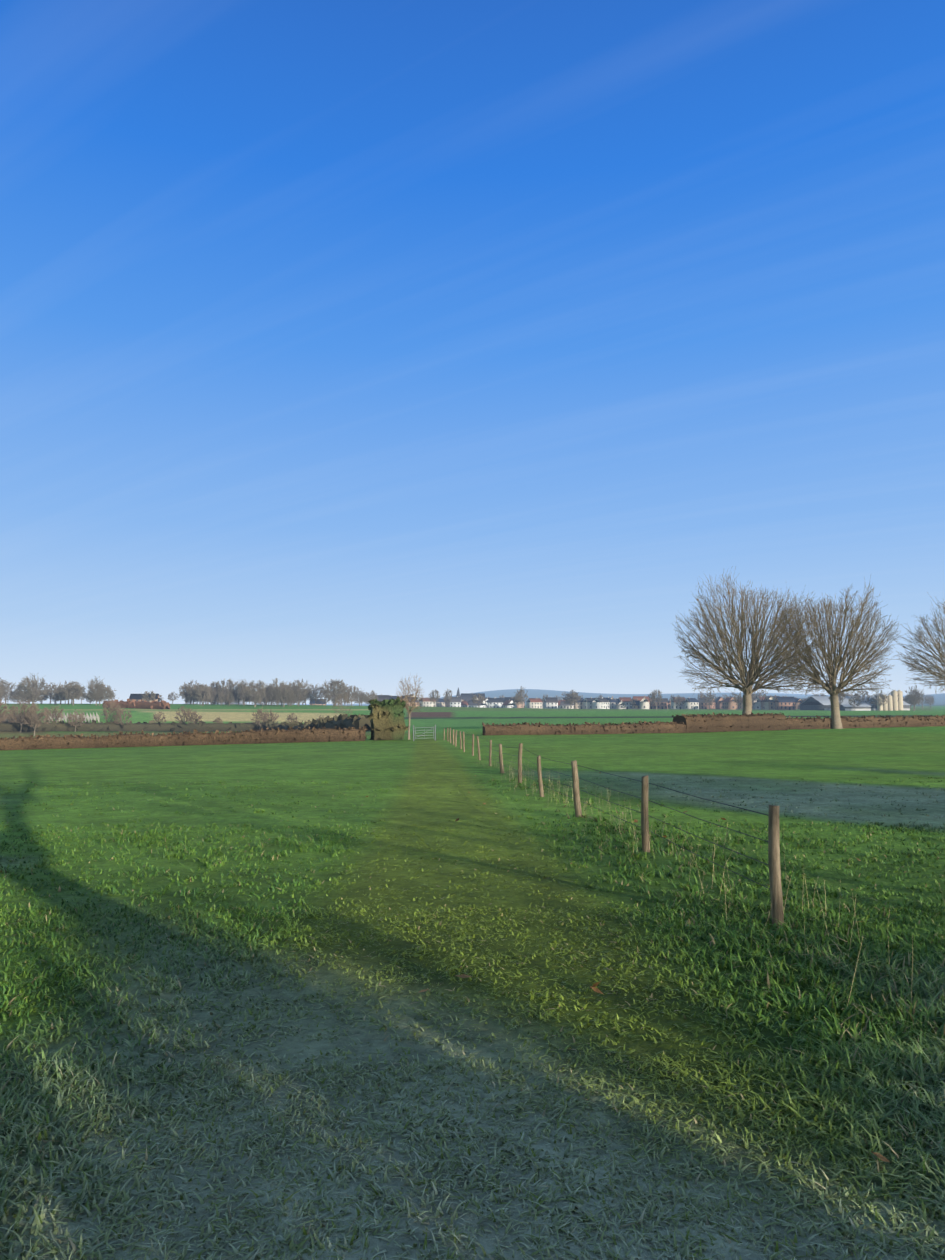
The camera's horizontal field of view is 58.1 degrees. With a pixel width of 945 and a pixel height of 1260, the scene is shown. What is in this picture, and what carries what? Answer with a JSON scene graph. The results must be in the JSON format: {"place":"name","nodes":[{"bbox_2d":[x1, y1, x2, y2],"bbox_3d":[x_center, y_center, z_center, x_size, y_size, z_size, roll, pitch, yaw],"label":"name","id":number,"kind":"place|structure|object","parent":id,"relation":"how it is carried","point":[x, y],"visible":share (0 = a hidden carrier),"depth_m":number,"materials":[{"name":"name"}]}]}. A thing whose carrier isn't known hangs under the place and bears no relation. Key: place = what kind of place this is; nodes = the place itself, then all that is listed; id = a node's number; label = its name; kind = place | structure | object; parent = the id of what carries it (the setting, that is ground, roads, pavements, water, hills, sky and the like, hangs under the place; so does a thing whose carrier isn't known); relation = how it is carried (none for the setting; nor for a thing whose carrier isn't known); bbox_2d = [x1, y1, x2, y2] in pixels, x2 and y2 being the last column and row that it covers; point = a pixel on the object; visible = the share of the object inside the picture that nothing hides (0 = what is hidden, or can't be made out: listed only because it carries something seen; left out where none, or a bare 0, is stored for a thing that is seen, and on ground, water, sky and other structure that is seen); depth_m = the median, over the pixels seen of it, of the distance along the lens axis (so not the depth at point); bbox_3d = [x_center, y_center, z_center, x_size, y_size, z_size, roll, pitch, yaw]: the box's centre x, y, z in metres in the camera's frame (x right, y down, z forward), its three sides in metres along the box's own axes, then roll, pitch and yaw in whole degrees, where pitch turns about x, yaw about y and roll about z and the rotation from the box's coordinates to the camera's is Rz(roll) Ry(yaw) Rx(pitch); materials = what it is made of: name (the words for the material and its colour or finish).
{"place":"outdoors","nodes":[
{"label":"outdoors","id":0,"kind":"place"},
{"bbox_2d":[48,712,99,722],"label":"orchard stakes","id":1,"kind":"object","parent":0,"point":[87,717],"visible":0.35,"depth_m":279.53,"materials":[{"name":"white wood"}]},
{"bbox_2d":[0,689,944,1259],"bbox_3d":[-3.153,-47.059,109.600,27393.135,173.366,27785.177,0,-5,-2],"label":"grass field","id":2,"kind":"structure","parent":0,"point":[764,761],"depth_m":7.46,"materials":[{"name":"green plant"}]},
{"bbox_2d":[0,698,11,720],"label":"valley tree","id":3,"kind":"object","parent":2,"relation":"on","point":[4,707],"visible":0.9,"depth_m":225.62,"materials":[{"name":"brown plant"}]},
{"bbox_2d":[1,689,13,704],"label":"tree","id":4,"kind":"object","parent":2,"relation":"on","point":[11,692],"visible":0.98,"depth_m":446.31,"materials":[{"name":"grey plant"}]},
{"bbox_2d":[0,679,16,702],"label":"tree","id":5,"kind":"object","parent":2,"relation":"on","point":[6,684],"visible":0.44,"depth_m":487.85,"materials":[{"name":"grey plant"}]},
{"bbox_2d":[16,694,24,701],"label":"tree","id":6,"kind":"object","parent":2,"relation":"on","point":[19,697],"visible":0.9,"depth_m":430.97,"materials":[{"name":"grey plant"}]},
{"bbox_2d":[6,698,37,731],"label":"valley tree","id":7,"kind":"object","parent":2,"relation":"on","point":[23,707],"visible":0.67,"depth_m":233.62,"materials":[{"name":"brown plant"}]},
{"bbox_2d":[15,680,40,703],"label":"tree","id":8,"kind":"object","parent":2,"relation":"on","point":[24,689],"visible":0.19,"depth_m":479.33,"materials":[{"name":"grey plant"}]},
{"bbox_2d":[25,688,38,701],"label":"tree","id":9,"kind":"object","parent":2,"relation":"on","point":[36,695],"visible":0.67,"depth_m":433.53,"materials":[{"name":"grey plant"}]},
{"bbox_2d":[18,673,48,703],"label":"tree","id":10,"kind":"object","parent":2,"relation":"on","point":[31,684],"visible":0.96,"depth_m":433.60,"materials":[{"name":"grey plant"}]},
{"bbox_2d":[23,702,49,735],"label":"valley tree","id":11,"kind":"object","parent":2,"relation":"on","point":[33,711],"visible":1,"depth_m":225.59,"materials":[{"name":"brown plant"}]},
{"bbox_2d":[39,691,48,703],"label":"tree","id":12,"kind":"object","parent":2,"relation":"on","point":[46,697],"visible":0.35,"depth_m":467.16,"materials":[{"name":"grey plant"}]},
{"bbox_2d":[42,682,58,703],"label":"tree","id":13,"kind":"object","parent":2,"relation":"on","point":[49,685],"visible":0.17,"depth_m":479.83,"materials":[{"name":"grey plant"}]},
{"bbox_2d":[44,705,63,722],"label":"bush","id":14,"kind":"object","parent":2,"relation":"on","point":[52,715],"visible":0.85,"depth_m":243.61,"materials":[{"name":"brown plant"}]},
{"bbox_2d":[45,685,62,703],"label":"tree","id":15,"kind":"object","parent":2,"relation":"on","point":[50,691],"visible":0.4,"depth_m":459.97,"materials":[{"name":"grey plant"}]},
{"bbox_2d":[52,690,69,704],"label":"tree","id":16,"kind":"object","parent":2,"relation":"on","point":[60,699],"visible":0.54,"depth_m":445.15,"materials":[{"name":"grey plant"}]},
{"bbox_2d":[54,680,80,704],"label":"tree","id":17,"kind":"object","parent":2,"relation":"on","point":[60,694],"visible":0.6,"depth_m":441.15,"materials":[{"name":"grey plant"}]},
{"bbox_2d":[60,682,86,704],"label":"tree","id":18,"kind":"object","parent":2,"relation":"on","point":[72,693],"visible":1,"depth_m":433.98,"materials":[{"name":"grey plant"}]},
{"bbox_2d":[66,709,85,731],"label":"valley tree","id":19,"kind":"object","parent":2,"relation":"on","point":[75,719],"visible":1,"depth_m":239.35,"materials":[{"name":"brown plant"}]},
{"bbox_2d":[84,676,107,698],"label":"tree","id":20,"kind":"object","parent":2,"relation":"on","point":[90,683],"visible":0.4,"depth_m":432.76,"materials":[{"name":"grey plant"}]},
{"bbox_2d":[88,680,105,705],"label":"tree","id":21,"kind":"object","parent":2,"relation":"on","point":[93,689],"visible":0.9,"depth_m":429.46,"materials":[{"name":"grey plant"}]},
{"bbox_2d":[89,685,112,705],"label":"tree","id":22,"kind":"object","parent":2,"relation":"on","point":[108,696],"visible":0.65,"depth_m":432.37,"materials":[{"name":"grey plant"}]},
{"bbox_2d":[102,685,115,700],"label":"tree","id":23,"kind":"object","parent":2,"relation":"on","point":[109,693],"visible":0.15,"depth_m":459.47,"materials":[{"name":"grey plant"}]},
{"bbox_2d":[100,698,123,722],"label":"valley tree","id":24,"kind":"object","parent":2,"relation":"on","point":[112,709],"visible":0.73,"depth_m":250.04,"materials":[{"name":"brown plant"}]},
{"bbox_2d":[112,707,131,724],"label":"bush","id":25,"kind":"object","parent":2,"relation":"on","point":[121,716],"visible":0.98,"depth_m":245.54,"materials":[{"name":"brown plant"}]},
{"bbox_2d":[142,690,155,701],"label":"tree","id":26,"kind":"object","parent":2,"relation":"on","point":[152,695],"visible":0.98,"depth_m":438.74,"materials":[{"name":"grey plant"}]},
{"bbox_2d":[151,711,165,722],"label":"bush","id":27,"kind":"object","parent":2,"relation":"on","point":[155,718],"visible":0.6,"depth_m":252.83,"materials":[{"name":"brown plant"}]},
{"bbox_2d":[168,692,178,703],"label":"tree","id":28,"kind":"object","parent":2,"relation":"on","point":[171,696],"visible":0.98,"depth_m":520.08,"materials":[{"name":"grey plant"}]},
{"bbox_2d":[175,706,193,722],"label":"bush","id":29,"kind":"object","parent":2,"relation":"on","point":[185,714],"visible":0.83,"depth_m":258.36,"materials":[{"name":"brown plant"}]},
{"bbox_2d":[178,685,193,704],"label":"tree","id":30,"kind":"object","parent":2,"relation":"on","point":[183,693],"visible":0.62,"depth_m":473.79,"materials":[{"name":"grey plant"}]},
{"bbox_2d":[180,680,198,703],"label":"tree","id":31,"kind":"object","parent":2,"relation":"on","point":[190,683],"visible":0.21,"depth_m":480.99,"materials":[{"name":"grey plant"}]},
{"bbox_2d":[184,686,203,704],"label":"tree","id":32,"kind":"object","parent":2,"relation":"on","point":[192,698],"visible":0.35,"depth_m":471.72,"materials":[{"name":"grey plant"}]},
{"bbox_2d":[186,711,202,723],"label":"bush","id":33,"kind":"object","parent":2,"relation":"on","point":[194,714],"visible":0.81,"depth_m":252.72,"materials":[{"name":"brown plant"}]},
{"bbox_2d":[189,682,210,704],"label":"tree","id":34,"kind":"object","parent":2,"relation":"on","point":[194,690],"visible":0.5,"depth_m":450.83,"materials":[{"name":"grey plant"}]},
{"bbox_2d":[195,685,210,705],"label":"tree","id":35,"kind":"object","parent":2,"relation":"on","point":[203,693],"visible":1,"depth_m":443.33,"materials":[{"name":"grey plant"}]},
{"bbox_2d":[210,681,220,703],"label":"tree","id":36,"kind":"object","parent":2,"relation":"on","point":[212,685],"visible":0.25,"depth_m":504.50,"materials":[{"name":"grey plant"}]},
{"bbox_2d":[217,694,226,705],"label":"tree","id":37,"kind":"object","parent":2,"relation":"on","point":[222,697],"visible":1,"depth_m":433.63,"materials":[{"name":"grey plant"}]},
{"bbox_2d":[214,686,234,704],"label":"tree","id":38,"kind":"object","parent":2,"relation":"on","point":[226,691],"visible":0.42,"depth_m":469.36,"materials":[{"name":"grey plant"}]},
{"bbox_2d":[217,679,238,703],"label":"tree","id":39,"kind":"object","parent":2,"relation":"on","point":[229,683],"visible":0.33,"depth_m":494.16,"materials":[{"name":"grey plant"}]},
{"bbox_2d":[225,693,233,704],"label":"tree","id":40,"kind":"object","parent":2,"relation":"on","point":[227,699],"visible":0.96,"depth_m":434.98,"materials":[{"name":"grey plant"}]},
{"bbox_2d":[228,680,247,704],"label":"tree","id":41,"kind":"object","parent":2,"relation":"on","point":[234,692],"visible":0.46,"depth_m":470.09,"materials":[{"name":"grey plant"}]},
{"bbox_2d":[237,687,248,704],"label":"tree","id":42,"kind":"object","parent":2,"relation":"on","point":[241,696],"visible":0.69,"depth_m":458.08,"materials":[{"name":"grey plant"}]},
{"bbox_2d":[235,679,252,704],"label":"tree","id":43,"kind":"object","parent":2,"relation":"on","point":[240,686],"visible":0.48,"depth_m":459.21,"materials":[{"name":"grey plant"}]},
{"bbox_2d":[244,680,267,706],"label":"tree","id":44,"kind":"object","parent":2,"relation":"on","point":[260,690],"visible":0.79,"depth_m":426.06,"materials":[{"name":"grey plant"}]},
{"bbox_2d":[250,691,262,706],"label":"tree","id":45,"kind":"object","parent":2,"relation":"on","point":[254,696],"visible":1,"depth_m":422.05,"materials":[{"name":"grey plant"}]},
{"bbox_2d":[250,708,268,728],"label":"bush","id":46,"kind":"object","parent":2,"relation":"on","point":[259,711],"visible":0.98,"depth_m":252.28,"materials":[{"name":"brown plant"}]},
{"bbox_2d":[258,694,268,706],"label":"tree","id":47,"kind":"object","parent":2,"relation":"on","point":[265,698],"visible":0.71,"depth_m":431.23,"materials":[{"name":"grey plant"}]},
{"bbox_2d":[260,687,272,705],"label":"tree","id":48,"kind":"object","parent":2,"relation":"on","point":[267,695],"visible":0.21,"depth_m":460.91,"materials":[{"name":"grey plant"}]},
{"bbox_2d":[260,709,278,722],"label":"bush","id":49,"kind":"object","parent":2,"relation":"on","point":[272,715],"visible":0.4,"depth_m":257.74,"materials":[{"name":"brown plant"}]},
{"bbox_2d":[268,696,279,703],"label":"tree","id":50,"kind":"object","parent":2,"relation":"on","point":[273,702],"visible":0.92,"depth_m":432.53,"materials":[{"name":"plant"}]},
{"bbox_2d":[268,678,285,705],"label":"tree","id":51,"kind":"object","parent":2,"relation":"on","point":[275,681],"visible":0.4,"depth_m":452.45,"materials":[{"name":"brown plant"}]},
{"bbox_2d":[269,685,292,706],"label":"tree","id":52,"kind":"object","parent":2,"relation":"on","point":[275,692],"visible":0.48,"depth_m":434.06,"materials":[{"name":"brown plant"}]},
{"bbox_2d":[274,681,293,706],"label":"tree","id":53,"kind":"object","parent":2,"relation":"on","point":[285,690],"visible":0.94,"depth_m":432.09,"materials":[{"name":"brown plant"}]},
{"bbox_2d":[285,696,293,706],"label":"tree","id":54,"kind":"object","parent":2,"relation":"on","point":[291,700],"visible":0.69,"depth_m":435.11,"materials":[{"name":"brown plant"}]},
{"bbox_2d":[286,712,297,721],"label":"bush","id":55,"kind":"object","parent":2,"relation":"on","point":[291,718],"visible":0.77,"depth_m":259.55,"materials":[{"name":"brown plant"}]},
{"bbox_2d":[290,683,309,705],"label":"tree","id":56,"kind":"object","parent":2,"relation":"on","point":[299,687],"visible":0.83,"depth_m":448.72,"materials":[{"name":"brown plant"}]},
{"bbox_2d":[290,678,312,704],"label":"tree","id":57,"kind":"object","parent":2,"relation":"on","point":[305,685],"visible":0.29,"depth_m":519.91,"materials":[{"name":"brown plant"}]},
{"bbox_2d":[306,689,317,700],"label":"tree","id":58,"kind":"object","parent":2,"relation":"on","point":[313,695],"visible":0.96,"depth_m":480.83,"materials":[{"name":"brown plant"}]},
{"bbox_2d":[309,684,323,704],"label":"tree","id":59,"kind":"object","parent":2,"relation":"on","point":[310,690],"visible":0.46,"depth_m":493.93,"materials":[{"name":"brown plant"}]},
{"bbox_2d":[319,693,330,702],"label":"tree","id":60,"kind":"object","parent":2,"relation":"on","point":[326,700],"visible":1,"depth_m":450.27,"materials":[{"name":"brown plant"}]},
{"bbox_2d":[317,679,348,705],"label":"tree","id":61,"kind":"object","parent":2,"relation":"on","point":[324,692],"visible":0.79,"depth_m":465.02,"materials":[{"name":"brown plant"}]},
{"bbox_2d":[325,679,349,699],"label":"tree","id":62,"kind":"object","parent":2,"relation":"on","point":[338,689],"visible":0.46,"depth_m":483.29,"materials":[{"name":"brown plant"}]},
{"bbox_2d":[342,690,355,703],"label":"tree","id":63,"kind":"object","parent":2,"relation":"on","point":[346,695],"visible":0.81,"depth_m":449.96,"materials":[{"name":"brown plant"}]},
{"bbox_2d":[347,685,358,705],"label":"village tree","id":64,"kind":"object","parent":2,"relation":"on","point":[351,689],"visible":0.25,"depth_m":559.14,"materials":[{"name":"plant"}]},
{"bbox_2d":[353,693,365,705],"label":"tree","id":65,"kind":"object","parent":2,"relation":"on","point":[360,699],"visible":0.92,"depth_m":478.58,"materials":[{"name":"brown plant"}]},
{"bbox_2d":[364,690,378,701],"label":"tree","id":66,"kind":"object","parent":2,"relation":"on","point":[370,695],"visible":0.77,"depth_m":498.59,"materials":[{"name":"brown plant"}]},
{"bbox_2d":[413,725,435,740],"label":"field gate","id":67,"kind":"structure","parent":2,"relation":"on","point":[424,735],"depth_m":64.42,"materials":[{"name":"silver metal"}]},
{"bbox_2d":[428,689,440,706],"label":"village tree","id":68,"kind":"object","parent":2,"relation":"on","point":[435,698],"visible":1,"depth_m":584.12,"materials":[{"name":"grey plant"}]},
{"bbox_2d":[443,689,451,702],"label":"village tree","id":69,"kind":"object","parent":2,"relation":"on","point":[446,698],"visible":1,"depth_m":622.59,"materials":[{"name":"grey plant"}]},
{"bbox_2d":[0,697,944,749],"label":"hedges","id":70,"kind":"object","parent":2,"relation":"on","point":[384,720],"visible":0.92,"depth_m":80.18,"materials":[{"name":"brown plant"}]},
{"bbox_2d":[471,693,485,706],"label":"village tree","id":71,"kind":"object","parent":2,"relation":"on","point":[478,700],"visible":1,"depth_m":557.20,"materials":[{"name":"grey plant"}]},
{"bbox_2d":[511,691,523,704],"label":"village tree","id":72,"kind":"object","parent":2,"relation":"on","point":[516,699],"visible":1,"depth_m":548.81,"materials":[{"name":"grey plant"}]},
{"bbox_2d":[129,688,909,710],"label":"buildings","id":73,"kind":"structure","parent":2,"relation":"on","point":[770,702],"depth_m":672.83,"materials":[{"name":"white"}]},
{"bbox_2d":[516,686,527,707],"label":"village tree","id":74,"kind":"object","parent":2,"relation":"on","point":[525,695],"visible":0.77,"depth_m":595.60,"materials":[{"name":"grey plant"}]},
{"bbox_2d":[561,689,579,708],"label":"village tree","id":75,"kind":"object","parent":2,"relation":"on","point":[566,694],"visible":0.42,"depth_m":590.85,"materials":[{"name":"grey plant"}]},
{"bbox_2d":[566,691,581,708],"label":"village tree","id":76,"kind":"object","parent":2,"relation":"on","point":[572,697],"visible":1,"depth_m":585.08,"materials":[{"name":"grey plant"}]},
{"bbox_2d":[443,728,783,928],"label":"fence posts","id":77,"kind":"object","parent":2,"relation":"on","point":[774,866],"visible":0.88,"depth_m":10.90,"materials":[{"name":"brown wood"}]},
{"bbox_2d":[445,729,769,888],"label":"fence wires","id":78,"kind":"object","parent":77,"relation":"attached to","point":[659,804],"visible":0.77,"depth_m":9.93,"materials":[{"name":"grey metal"}]},
{"bbox_2d":[366,772,889,1161],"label":"fallen leaves","id":79,"kind":"object","parent":2,"relation":"on","point":[878,1155],"visible":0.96,"depth_m":5.32,"materials":[{"name":"brown plant"}]},
{"bbox_2d":[331,566,944,739],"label":"bare trees","id":80,"kind":"object","parent":2,"relation":"on","point":[756,669],"visible":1,"depth_m":93.00,"materials":[{"name":"brown plant"}]},
{"bbox_2d":[648,689,662,709],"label":"village tree","id":81,"kind":"object","parent":2,"relation":"on","point":[653,696],"visible":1,"depth_m":570.20,"materials":[{"name":"grey plant"}]},
{"bbox_2d":[674,695,684,708],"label":"village tree","id":82,"kind":"object","parent":2,"relation":"on","point":[677,699],"visible":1,"depth_m":668.64,"materials":[{"name":"grey plant"}]},
{"bbox_2d":[700,691,715,709],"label":"village tree","id":83,"kind":"object","parent":2,"relation":"on","point":[711,697],"visible":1,"depth_m":623.21,"materials":[{"name":"grey plant"}]},
{"bbox_2d":[479,757,944,1006],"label":"dry grass stalks","id":84,"kind":"object","parent":2,"relation":"on","point":[585,803],"visible":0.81,"depth_m":9.08,"materials":[{"name":"plant"}]},
{"bbox_2d":[734,694,742,710],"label":"village tree","id":85,"kind":"object","parent":2,"relation":"on","point":[739,701],"visible":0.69,"depth_m":494.65,"materials":[{"name":"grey plant"}]},
{"bbox_2d":[751,692,757,704],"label":"village tree","id":86,"kind":"object","parent":2,"relation":"on","point":[753,697],"visible":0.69,"depth_m":657.87,"materials":[{"name":"grey plant"}]},
{"bbox_2d":[829,693,844,703],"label":"village tree","id":87,"kind":"object","parent":2,"relation":"on","point":[840,699],"visible":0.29,"depth_m":543.57,"materials":[{"name":"grey plant"}]},
{"bbox_2d":[847,696,862,708],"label":"village tree","id":88,"kind":"object","parent":2,"relation":"on","point":[854,702],"visible":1,"depth_m":507.71,"materials":[{"name":"grey plant"}]},
{"bbox_2d":[853,690,870,702],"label":"village tree","id":89,"kind":"object","parent":2,"relation":"on","point":[857,693],"visible":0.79,"depth_m":572.71,"materials":[{"name":"grey plant"}]},
{"bbox_2d":[868,695,877,705],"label":"village tree","id":90,"kind":"object","parent":2,"relation":"on","point":[872,700],"visible":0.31,"depth_m":566.76,"materials":[{"name":"grey plant"}]},
{"bbox_2d":[872,690,887,710],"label":"village tree","id":91,"kind":"object","parent":2,"relation":"on","point":[879,700],"visible":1,"depth_m":499.00,"materials":[{"name":"grey plant"}]},
{"bbox_2d":[904,685,923,710],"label":"village tree","id":92,"kind":"object","parent":2,"relation":"on","point":[915,696],"visible":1,"depth_m":511.24,"materials":[{"name":"grey plant"}]},
{"bbox_2d":[908,690,921,708],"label":"village tree","id":93,"kind":"object","parent":2,"relation":"on","point":[913,699],"visible":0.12,"depth_m":652.00,"materials":[{"name":"grey plant"}]},
{"bbox_2d":[917,694,929,708],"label":"village tree","id":94,"kind":"object","parent":2,"relation":"on","point":[925,702],"visible":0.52,"depth_m":789.96,"materials":[{"name":"grey plant"}]},
{"bbox_2d":[927,696,933,704],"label":"village tree","id":95,"kind":"object","parent":2,"relation":"on","point":[931,699],"visible":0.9,"depth_m":913.00,"materials":[{"name":"grey plant"}]},
{"bbox_2d":[0,0,944,704],"label":"sky","id":96,"kind":"structure","parent":0,"point":[370,345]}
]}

